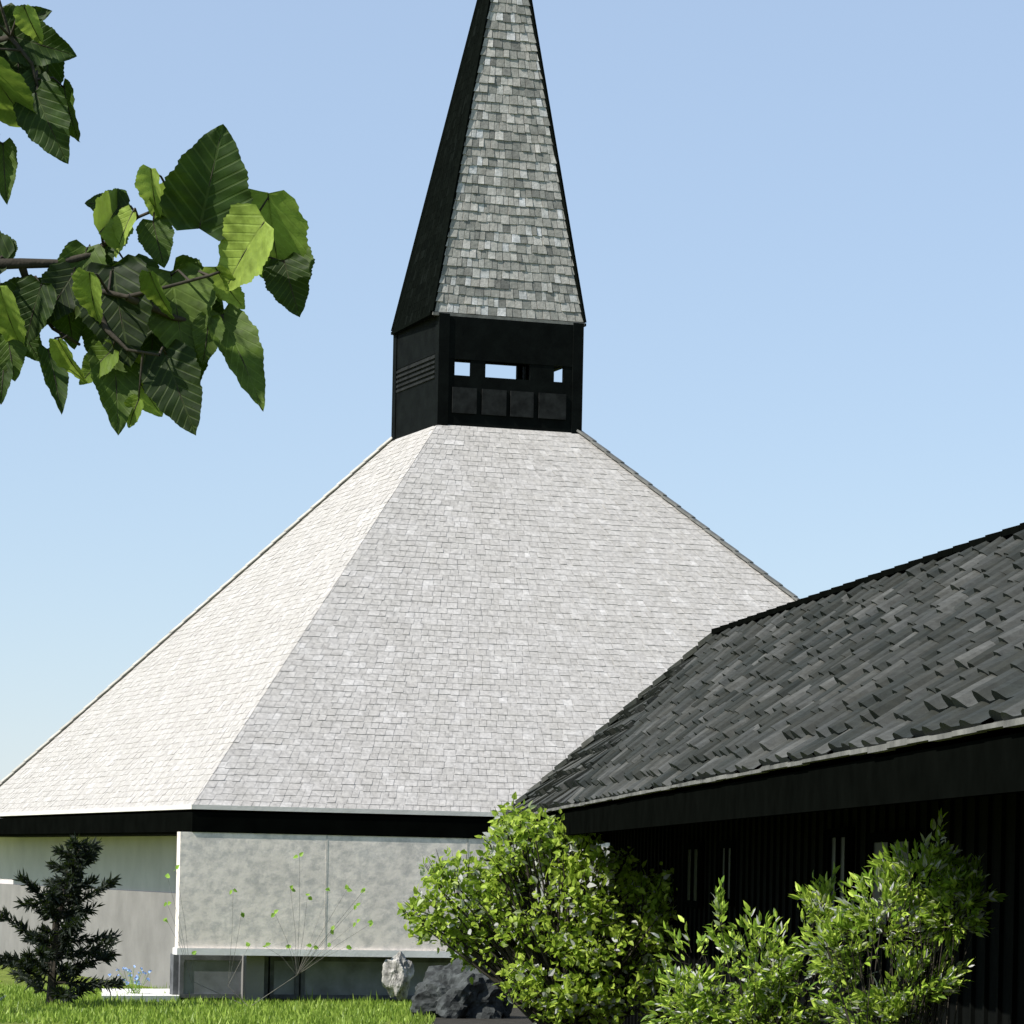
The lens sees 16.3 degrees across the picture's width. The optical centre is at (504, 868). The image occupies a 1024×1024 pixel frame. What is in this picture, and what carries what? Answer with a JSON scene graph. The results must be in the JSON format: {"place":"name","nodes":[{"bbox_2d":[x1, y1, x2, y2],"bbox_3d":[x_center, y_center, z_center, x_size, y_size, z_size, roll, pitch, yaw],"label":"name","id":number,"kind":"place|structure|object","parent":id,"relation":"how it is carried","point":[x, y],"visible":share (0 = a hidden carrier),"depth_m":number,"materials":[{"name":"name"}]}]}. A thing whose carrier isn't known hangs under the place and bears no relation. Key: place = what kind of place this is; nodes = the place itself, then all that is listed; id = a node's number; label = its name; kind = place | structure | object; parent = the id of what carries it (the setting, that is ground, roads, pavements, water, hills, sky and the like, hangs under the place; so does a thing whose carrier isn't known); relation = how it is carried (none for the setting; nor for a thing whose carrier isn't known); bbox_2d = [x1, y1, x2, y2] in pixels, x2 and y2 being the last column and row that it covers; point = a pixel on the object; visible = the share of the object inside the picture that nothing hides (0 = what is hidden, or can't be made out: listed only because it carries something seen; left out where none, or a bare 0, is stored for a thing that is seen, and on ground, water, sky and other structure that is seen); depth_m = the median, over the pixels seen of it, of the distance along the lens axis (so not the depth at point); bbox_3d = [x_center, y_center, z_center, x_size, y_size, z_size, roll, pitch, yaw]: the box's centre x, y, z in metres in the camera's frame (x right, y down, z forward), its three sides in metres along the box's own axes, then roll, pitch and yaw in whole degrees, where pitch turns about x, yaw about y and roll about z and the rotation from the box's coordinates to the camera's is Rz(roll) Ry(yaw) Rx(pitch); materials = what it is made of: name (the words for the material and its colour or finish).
{"place":"outdoors","nodes":[
{"label":"outdoors","id":0,"kind":"place"},
{"bbox_2d":[0,981,5,1001],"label":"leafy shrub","id":1,"kind":"object","parent":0,"point":[2,999],"visible":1,"depth_m":47.64,"materials":[{"name":"green plant"}]},
{"bbox_2d":[102,989,178,1001],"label":"path","id":2,"kind":"structure","parent":0,"point":[152,995],"depth_m":52.55,"materials":[{"name":"concrete"}]},
{"bbox_2d":[0,965,517,1023],"bbox_3d":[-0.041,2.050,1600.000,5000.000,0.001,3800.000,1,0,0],"label":"ground","id":3,"kind":"structure","parent":0,"point":[5,978],"depth_m":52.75,"materials":[{"name":"green plant"}]},
{"bbox_2d":[0,832,127,1005],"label":"conifer","id":4,"kind":"object","parent":3,"relation":"on","point":[54,949],"visible":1,"depth_m":49.89,"materials":[{"name":"green plant"}]},
{"bbox_2d":[108,965,151,993],"bbox_3d":[-5.567,1.682,53.001,0.640,0.520,0.344,1,0,0],"label":"flowering plant","id":5,"kind":"object","parent":3,"relation":"on","point":[136,982],"visible":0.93,"depth_m":52.97,"materials":[{"name":"blue plant"}]},
{"bbox_2d":[0,0,314,434],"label":"broadleaf tree","id":6,"kind":"object","parent":3,"relation":"on","point":[151,333],"visible":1,"depth_m":4.99,"materials":[{"name":"green plant"}]},
{"bbox_2d":[163,852,372,1006],"bbox_3d":[-3.382,0.870,51.018,3.008,2.237,0.499,1,0,0],"label":"sapling","id":7,"kind":"object","parent":3,"relation":"on","point":[333,928],"visible":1,"depth_m":51.00,"materials":[{"name":"green plant"}]},
{"bbox_2d":[382,951,413,1000],"bbox_3d":[-1.530,1.544,51.512,0.425,0.726,0.333,1,0,16],"label":"upright stone","id":8,"kind":"object","parent":3,"relation":"on","point":[398,972],"visible":1,"depth_m":51.41,"materials":[{"name":"grey stone"}]},
{"bbox_2d":[407,1008,532,1023],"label":"planting bed","id":9,"kind":"object","parent":3,"relation":"on","point":[517,1016],"visible":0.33,"depth_m":47.98,"materials":[{"name":"brown soil"}]},
{"bbox_2d":[410,955,513,1018],"bbox_3d":[-0.624,1.841,48.969,1.287,1.328,1.149,1,0,21],"label":"boulder","id":10,"kind":"object","parent":9,"relation":"on","point":[449,991],"visible":0.74,"depth_m":48.66,"materials":[{"name":"grey stone"}]},
{"bbox_2d":[397,792,677,1023],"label":"leafy shrub","id":11,"kind":"object","parent":9,"relation":"on","point":[573,967],"visible":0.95,"depth_m":39.61,"materials":[{"name":"green plant"}]},
{"bbox_2d":[640,863,877,1023],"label":"spreading shrub","id":12,"kind":"object","parent":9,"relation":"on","point":[698,998],"visible":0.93,"depth_m":24.39,"materials":[{"name":"green plant"}]},
{"bbox_2d":[790,808,1007,1023],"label":"spreading shrub","id":13,"kind":"object","parent":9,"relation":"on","point":[962,884],"visible":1,"depth_m":20.38,"materials":[{"name":"green plant"}]},
{"bbox_2d":[504,522,1023,1023],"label":"long hall","id":14,"kind":"structure","parent":3,"relation":"on","point":[764,762],"depth_m":27.58,"materials":[{"name":"black wood"}]},
{"bbox_2d":[683,842,702,907],"bbox_3d":[1.978,0.065,37.497,0.050,0.680,1.300,1,0,-3],"label":"window","id":15,"kind":"structure","parent":14,"relation":"in","point":[693,856],"depth_m":37.45,"materials":[{"name":"black glass"}]},
{"bbox_2d":[718,840,736,905],"bbox_3d":[2.155,0.043,34.597,0.050,0.630,1.000,1,0,-3],"label":"window","id":16,"kind":"structure","parent":14,"relation":"in","point":[727,849],"depth_m":34.48,"materials":[{"name":"black glass"}]},
{"bbox_2d":[826,828,852,929],"bbox_3d":[2.581,0.077,27.597,0.050,0.780,1.000,1,0,-3],"label":"window","id":17,"kind":"structure","parent":14,"relation":"in","point":[839,840],"depth_m":27.54,"materials":[{"name":"black glass"}]},
{"bbox_2d":[867,831,917,937],"bbox_3d":[2.727,0.104,25.197,0.050,0.730,1.800,1,0,-3],"label":"window","id":18,"kind":"structure","parent":14,"relation":"in","point":[875,840],"depth_m":25.20,"materials":[{"name":"black glass"}]},
{"bbox_2d":[0,0,798,1001],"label":"church","id":19,"kind":"structure","parent":0,"point":[450,612],"depth_m":58.69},
{"bbox_2d":[178,955,267,997],"bbox_3d":[-4.177,1.602,52.983,1.350,0.630,0.080,1,0,-19],"label":"window","id":20,"kind":"structure","parent":19,"relation":"in","point":[212,972],"depth_m":52.90,"materials":[{"name":"glass"}]},
{"bbox_2d":[268,956,299,998],"bbox_3d":[-3.299,1.619,53.289,0.450,0.630,0.080,1,0,-19],"label":"window","id":21,"kind":"structure","parent":19,"relation":"in","point":[280,972],"depth_m":53.27,"materials":[{"name":"glass"}]},
{"bbox_2d":[299,956,395,998],"bbox_3d":[-2.350,1.638,53.621,1.500,0.630,0.080,1,0,-19],"label":"window","id":22,"kind":"structure","parent":19,"relation":"in","point":[342,977],"depth_m":53.58,"materials":[{"name":"glass"}]},
{"bbox_2d":[406,958,483,998],"bbox_3d":[-0.954,1.666,54.109,1.400,0.630,0.080,1,0,-19],"label":"window","id":23,"kind":"structure","parent":19,"relation":"in","point":[421,965],"depth_m":53.97,"materials":[{"name":"glass"}]},
{"bbox_2d":[0,0,1023,780],"label":"sky","id":24,"kind":"structure","parent":0,"point":[797,226],"materials":[{"name":"blue"}]}
]}

